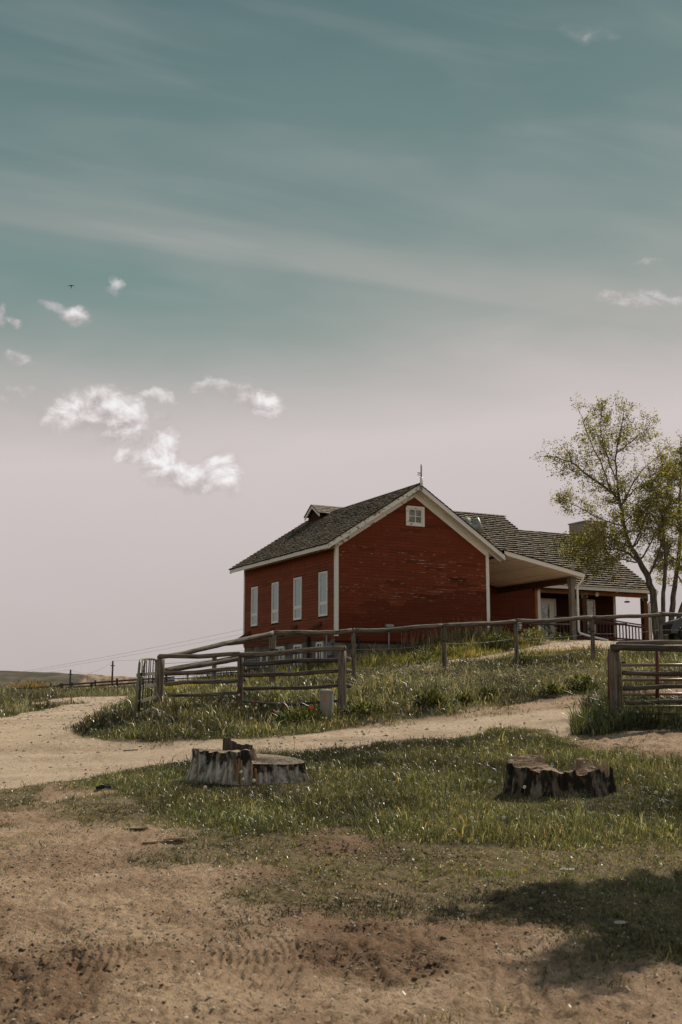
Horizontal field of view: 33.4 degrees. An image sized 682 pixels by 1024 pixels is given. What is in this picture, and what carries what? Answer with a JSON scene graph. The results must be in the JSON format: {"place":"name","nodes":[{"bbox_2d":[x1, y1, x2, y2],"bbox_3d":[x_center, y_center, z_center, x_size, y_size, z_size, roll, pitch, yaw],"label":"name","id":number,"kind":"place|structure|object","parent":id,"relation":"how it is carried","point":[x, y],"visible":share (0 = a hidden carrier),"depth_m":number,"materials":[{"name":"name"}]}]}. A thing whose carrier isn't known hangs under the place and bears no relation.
{"place":"outdoors","nodes":[
{"label":"outdoors","id":0,"kind":"place"},
{"bbox_2d":[0,671,174,688],"bbox_3d":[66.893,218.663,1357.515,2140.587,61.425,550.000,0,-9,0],"label":"hills","id":1,"kind":"structure","parent":0,"point":[57,678],"depth_m":1194.42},
{"bbox_2d":[0,695,581,789],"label":"gravel road","id":2,"kind":"structure","parent":0,"point":[14,775],"depth_m":18.10,"materials":[{"name":"beige gravel"}]},
{"bbox_2d":[0,638,681,1023],"bbox_3d":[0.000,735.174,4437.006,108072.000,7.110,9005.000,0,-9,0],"label":"ground","id":3,"kind":"structure","parent":0,"point":[228,978],"depth_m":7.85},
{"bbox_2d":[2,679,65,689],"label":"willow shrub","id":4,"kind":"object","parent":3,"relation":"on","point":[35,683],"visible":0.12,"depth_m":68.76,"materials":[{"name":"green plant"}]},
{"bbox_2d":[0,676,174,689],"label":"ranch fence","id":5,"kind":"object","parent":3,"relation":"on","point":[91,685],"visible":0.38,"depth_m":59.30,"materials":[{"name":"brown wood"}]},
{"bbox_2d":[0,679,181,714],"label":"verge grass","id":6,"kind":"structure","parent":3,"relation":"on","point":[123,688],"depth_m":39.77,"materials":[{"name":"green plant"}]},
{"bbox_2d":[96,784,114,789],"bbox_3d":[-2.886,3.373,13.937,0.241,0.084,0.118,1,-9,-6],"label":"wood chunk","id":7,"kind":"object","parent":3,"relation":"on","point":[101,787],"visible":0.77,"depth_m":13.90,"materials":[{"name":"brown wood"}]},
{"bbox_2d":[110,661,114,685],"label":"utility pole","id":8,"kind":"object","parent":3,"relation":"on","point":[112,665],"visible":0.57,"depth_m":110.86,"materials":[{"name":"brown wood"}]},
{"bbox_2d":[1,634,240,676],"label":"power line","id":9,"kind":"object","parent":3,"relation":"on","point":[123,656],"visible":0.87,"depth_m":111.90,"materials":[{"name":"grey metal"}]},
{"bbox_2d":[4,629,241,674],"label":"power line","id":10,"kind":"object","parent":3,"relation":"on","point":[128,652],"visible":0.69,"depth_m":95.06,"materials":[{"name":"grey metal"}]},
{"bbox_2d":[122,826,148,829],"bbox_3d":[-2.047,3.152,11.343,0.260,0.032,0.095,1,-9,-6],"label":"bark scrap","id":11,"kind":"object","parent":3,"relation":"on","point":[135,828],"visible":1,"depth_m":11.31,"materials":[{"name":"brown wood"}]},
{"bbox_2d":[133,658,156,721],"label":"metal gate","id":12,"kind":"structure","parent":3,"relation":"on","point":[139,687],"depth_m":20.80,"materials":[{"name":"black metal"}]},
{"bbox_2d":[142,840,164,842],"bbox_3d":[-1.787,3.143,10.834,0.217,0.029,0.104,3,-10,-15],"label":"bark scrap","id":13,"kind":"object","parent":3,"relation":"on","point":[161,841],"visible":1,"depth_m":10.80,"materials":[{"name":"brown wood"}]},
{"bbox_2d":[163,837,187,839],"bbox_3d":[-1.578,3.114,10.838,0.222,0.031,0.082,-1,-10,9],"label":"bark scrap","id":14,"kind":"object","parent":3,"relation":"on","point":[178,838],"visible":1,"depth_m":10.81,"materials":[{"name":"brown wood"}]},
{"bbox_2d":[153,671,237,683],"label":"pipe fence","id":15,"kind":"object","parent":3,"relation":"on","point":[226,672],"visible":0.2,"depth_m":43.54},
{"bbox_2d":[154,657,290,685],"bbox_3d":[-3.511,4.944,33.730,4.386,1.433,0.227,5,-11,-27],"label":"wire fence","id":16,"kind":"object","parent":3,"relation":"on","point":[215,673],"visible":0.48,"depth_m":33.67,"materials":[{"name":"grey metal"}]},
{"bbox_2d":[185,737,310,784],"bbox_3d":[-1.181,3.197,14.633,1.681,0.574,1.009,0,-9,0],"label":"tree stump","id":17,"kind":"object","parent":3,"relation":"on","point":[228,762],"visible":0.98,"depth_m":14.27,"materials":[{"name":"grey wood"}]},
{"bbox_2d":[237,657,268,672],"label":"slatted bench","id":18,"kind":"object","parent":3,"relation":"on","point":[253,668],"visible":0.28,"depth_m":47.97,"materials":[{"name":"wood"}]},
{"bbox_2d":[159,645,351,709],"bbox_3d":[-1.745,3.486,22.317,4.248,1.621,0.561,-5,-11,27],"label":"rail fence","id":19,"kind":"object","parent":3,"relation":"on","point":[342,671],"visible":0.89,"depth_m":22.00,"materials":[{"name":"brown wood"}]},
{"bbox_2d":[0,827,576,1023],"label":"soil clods","id":20,"kind":"object","parent":3,"relation":"on","point":[435,963],"visible":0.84,"depth_m":7.08,"materials":[{"name":"soil"}]},
{"bbox_2d":[0,642,576,791],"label":"road edge grass","id":21,"kind":"structure","parent":3,"relation":"on","point":[195,738],"depth_m":20.18,"materials":[{"name":"green plant"}]},
{"bbox_2d":[272,704,327,722],"bbox_3d":[-0.717,3.575,20.089,1.048,0.387,1.079,0,-9,0],"label":"weed clump","id":22,"kind":"object","parent":3,"relation":"on","point":[298,711],"visible":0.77,"depth_m":19.86,"materials":[{"name":"green plant"}]},
{"bbox_2d":[0,640,619,790],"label":"gravel stones","id":23,"kind":"object","parent":3,"relation":"on","point":[341,740],"visible":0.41,"depth_m":19.27,"materials":[{"name":"beige gravel"}]},
{"bbox_2d":[319,689,333,718],"bbox_3d":[-0.257,3.518,20.501,0.231,0.636,0.231,5,-11,-28],"label":"utility pedestal","id":24,"kind":"object","parent":3,"relation":"on","point":[326,700],"visible":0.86,"depth_m":20.43,"materials":[{"name":"grey metal"}]},
{"bbox_2d":[0,844,680,1023],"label":"yard stones","id":25,"kind":"object","parent":3,"relation":"on","point":[275,1005],"visible":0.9,"depth_m":8.18,"materials":[{"name":"stone"}]},
{"bbox_2d":[0,646,681,741],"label":"slope grass","id":26,"kind":"structure","parent":3,"relation":"on","point":[178,710],"depth_m":23.48,"materials":[{"name":"green plant"}]},
{"bbox_2d":[0,703,681,1023],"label":"sparse tufts","id":27,"kind":"object","parent":3,"relation":"on","point":[504,1009],"visible":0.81,"depth_m":7.41,"materials":[{"name":"green plant"}]},
{"bbox_2d":[0,734,681,1023],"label":"soil pebbles","id":28,"kind":"object","parent":3,"relation":"on","point":[279,952],"visible":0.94,"depth_m":8.10,"materials":[{"name":"stone"}]},
{"bbox_2d":[0,728,681,1023],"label":"straw","id":29,"kind":"object","parent":3,"relation":"on","point":[324,927],"visible":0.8,"depth_m":7.91,"materials":[{"name":"beige plant"}]},
{"bbox_2d":[4,708,681,860],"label":"tall grass","id":30,"kind":"structure","parent":3,"relation":"on","point":[441,785],"depth_m":12.94,"materials":[{"name":"green plant"}]},
{"bbox_2d":[339,700,383,715],"bbox_3d":[0.346,3.608,20.906,0.893,0.342,0.911,0,-9,0],"label":"weed clump","id":31,"kind":"object","parent":3,"relation":"on","point":[362,706],"visible":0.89,"depth_m":20.75,"materials":[{"name":"green plant"}]},
{"bbox_2d":[144,628,637,692],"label":"hill grass","id":32,"kind":"structure","parent":3,"relation":"on","point":[386,662],"depth_m":41.70,"materials":[{"name":"green plant"}]},
{"bbox_2d":[155,612,681,705],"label":"pole fence","id":33,"kind":"object","parent":3,"relation":"on","point":[270,634],"visible":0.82,"depth_m":27.96,"materials":[{"name":"wood"}]},
{"bbox_2d":[517,622,522,630],"bbox_3d":[4.771,3.047,30.279,0.115,0.220,0.160,0,-9,0],"label":"solar lantern","id":34,"kind":"object","parent":33,"relation":"attached to","point":[519,625],"visible":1,"depth_m":30.22,"materials":[{"name":"white plastic"}]},
{"bbox_2d":[404,646,447,665],"bbox_3d":[2.811,4.769,37.721,1.510,0.696,1.474,0,-9,0],"label":"weed clump","id":35,"kind":"object","parent":3,"relation":"on","point":[422,657],"visible":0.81,"depth_m":37.64,"materials":[{"name":"green plant"}]},
{"bbox_2d":[411,687,448,707],"bbox_3d":[1.704,3.544,21.698,0.741,0.428,0.771,0,-9,0],"label":"weed clump","id":36,"kind":"object","parent":3,"relation":"on","point":[432,701],"visible":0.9,"depth_m":21.57,"materials":[{"name":"green plant"}]},
{"bbox_2d":[349,621,511,664],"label":"bank grass","id":37,"kind":"structure","parent":3,"relation":"on","point":[455,641],"depth_m":44.90,"materials":[{"name":"green plant"}]},
{"bbox_2d":[228,464,657,672],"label":"farmhouse","id":38,"kind":"object","parent":3,"relation":"on","point":[418,554],"visible":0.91,"depth_m":48.07,"materials":[{"name":"red"}]},
{"bbox_2d":[251,586,257,626],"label":"window","id":39,"kind":"structure","parent":38,"relation":"in","point":[254,590],"depth_m":52.30,"materials":[{"name":"white glass"}]},
{"bbox_2d":[271,582,278,623],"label":"window","id":40,"kind":"structure","parent":38,"relation":"in","point":[275,586],"depth_m":50.26,"materials":[{"name":"white glass"}]},
{"bbox_2d":[276,646,284,659],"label":"window","id":41,"kind":"structure","parent":38,"relation":"in","point":[281,647],"depth_m":49.31,"materials":[{"name":"white glass"}]},
{"bbox_2d":[293,576,301,619],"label":"window","id":42,"kind":"structure","parent":38,"relation":"in","point":[297,582],"depth_m":48.22,"materials":[{"name":"white glass"}]},
{"bbox_2d":[293,644,302,665],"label":"window","id":43,"kind":"structure","parent":38,"relation":"in","point":[298,646],"depth_m":47.76,"materials":[{"name":"white plastic"}]},
{"bbox_2d":[316,642,323,657],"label":"window","id":44,"kind":"structure","parent":38,"relation":"in","point":[318,644],"depth_m":45.92,"materials":[{"name":"white plastic"}]},
{"bbox_2d":[318,571,327,616],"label":"window","id":45,"kind":"structure","parent":38,"relation":"in","point":[323,576],"depth_m":46.09,"materials":[{"name":"white glass"}]},
{"bbox_2d":[406,505,424,526],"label":"window","id":46,"kind":"structure","parent":38,"relation":"in","point":[415,515],"depth_m":47.28,"materials":[{"name":"white paint"}]},
{"bbox_2d":[540,598,555,637],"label":"door","id":47,"kind":"structure","parent":38,"relation":"in","point":[548,606],"depth_m":58.33,"materials":[{"name":"white paint"}]},
{"bbox_2d":[575,599,595,632],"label":"window","id":48,"kind":"structure","parent":38,"relation":"in","point":[590,603],"depth_m":59.63,"materials":[{"name":"grey glass"}]},
{"bbox_2d":[401,616,502,653],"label":"seed stalks","id":49,"kind":"object","parent":3,"relation":"on","point":[476,627],"visible":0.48,"depth_m":45.68,"materials":[{"name":"green plant"}]},
{"bbox_2d":[454,690,473,703],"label":"weed clump","id":50,"kind":"object","parent":3,"relation":"on","point":[462,697],"visible":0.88,"depth_m":22.04,"materials":[{"name":"green plant"}]},
{"bbox_2d":[477,632,496,645],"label":"weed clump","id":51,"kind":"object","parent":3,"relation":"on","point":[484,638],"visible":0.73,"depth_m":44.23,"materials":[{"name":"green plant"}]},
{"bbox_2d":[477,685,497,698],"bbox_3d":[2.943,3.597,22.702,0.473,0.324,0.464,0,-9,0],"label":"weed clump","id":52,"kind":"object","parent":3,"relation":"on","point":[486,688],"visible":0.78,"depth_m":22.63,"materials":[{"name":"green plant"}]},
{"bbox_2d":[487,631,513,647],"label":"weed clump","id":53,"kind":"object","parent":3,"relation":"on","point":[506,642],"visible":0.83,"depth_m":43.56,"materials":[{"name":"green plant"}]},
{"bbox_2d":[352,659,681,693],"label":"flower haze","id":54,"kind":"object","parent":3,"relation":"on","point":[468,676],"visible":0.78,"depth_m":25.74,"materials":[{"name":"green plant"}]},
{"bbox_2d":[510,652,533,666],"bbox_3d":[4.903,3.984,30.760,0.686,0.488,0.649,-5,-11,29],"label":"weed clump","id":55,"kind":"object","parent":3,"relation":"on","point":[522,658],"visible":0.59,"depth_m":30.66,"materials":[{"name":"green plant"}]},
{"bbox_2d":[518,626,551,641],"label":"weed clump","id":56,"kind":"object","parent":3,"relation":"on","point":[535,636],"visible":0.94,"depth_m":45.14,"materials":[{"name":"green plant"}]},
{"bbox_2d":[525,623,571,639],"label":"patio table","id":57,"kind":"object","parent":3,"relation":"on","point":[554,624],"visible":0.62,"depth_m":49.66,"materials":[{"name":"metal"}]},
{"bbox_2d":[537,680,566,695],"bbox_3d":[4.201,3.512,22.740,0.633,0.332,0.637,0,-9,0],"label":"weed clump","id":58,"kind":"object","parent":3,"relation":"on","point":[552,690],"visible":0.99,"depth_m":22.60,"materials":[{"name":"green plant"}]},
{"bbox_2d":[503,753,617,797],"bbox_3d":[2.501,3.074,13.145,1.214,0.535,1.163,8,-12,-39],"label":"tree stump","id":59,"kind":"object","parent":3,"relation":"on","point":[535,775],"visible":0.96,"depth_m":12.87,"materials":[{"name":"brown wood"}]},
{"bbox_2d":[551,631,570,639],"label":"weed clump","id":60,"kind":"object","parent":3,"relation":"on","point":[565,634],"visible":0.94,"depth_m":46.62,"materials":[{"name":"green plant"}]},
{"bbox_2d":[561,674,598,691],"bbox_3d":[4.913,3.492,23.351,0.790,0.494,0.799,0,-9,0],"label":"weed clump","id":61,"kind":"object","parent":3,"relation":"on","point":[586,679],"visible":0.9,"depth_m":23.20,"materials":[{"name":"green plant"}]},
{"bbox_2d":[529,389,681,639],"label":"cottonwood","id":62,"kind":"object","parent":3,"relation":"on","point":[638,513],"visible":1,"depth_m":57.47,"materials":[{"name":"green plant"}]},
{"bbox_2d":[558,675,681,736],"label":"grass","id":63,"kind":"structure","parent":3,"relation":"on","point":[591,719],"depth_m":17.87,"materials":[{"name":"green plant"}]},
{"bbox_2d":[614,920,625,924],"bbox_3d":[1.952,2.865,7.939,0.101,0.030,0.078,3,-10,-17],"label":"field stone","id":64,"kind":"object","parent":3,"relation":"on","point":[619,921],"visible":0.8,"depth_m":7.92,"materials":[{"name":"grey stone"}]},
{"bbox_2d":[608,649,681,709],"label":"tube gate","id":65,"kind":"structure","parent":3,"relation":"on","point":[656,679],"depth_m":18.82,"materials":[{"name":"black metal"}]},
{"bbox_2d":[609,640,681,720],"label":"rail fence","id":66,"kind":"object","parent":3,"relation":"on","point":[615,672],"visible":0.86,"depth_m":18.23,"materials":[{"name":"brown wood"}]},
{"bbox_2d":[630,431,681,639],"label":"cottonwood","id":67,"kind":"object","parent":3,"relation":"on","point":[677,566],"visible":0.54,"depth_m":59.90,"materials":[{"name":"green plant"}]},
{"bbox_2d":[0,738,681,1023],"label":"yard grass","id":68,"kind":"structure","parent":0,"point":[629,915],"depth_m":9.50,"materials":[{"name":"green plant"}]},
{"bbox_2d":[0,0,681,680],"label":"sky","id":69,"kind":"structure","parent":0,"point":[314,252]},
{"bbox_2d":[409,640,617,667],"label":"gravel path","id":70,"kind":"structure","parent":0,"point":[603,643],"depth_m":44.05,"materials":[{"name":"beige gravel"}]},
{"bbox_2d":[663,618,681,639],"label":"parked truck","id":71,"kind":"object","parent":70,"relation":"on","point":[672,629],"visible":0.78,"depth_m":51.20,"materials":[{"name":"paint"}]}
]}

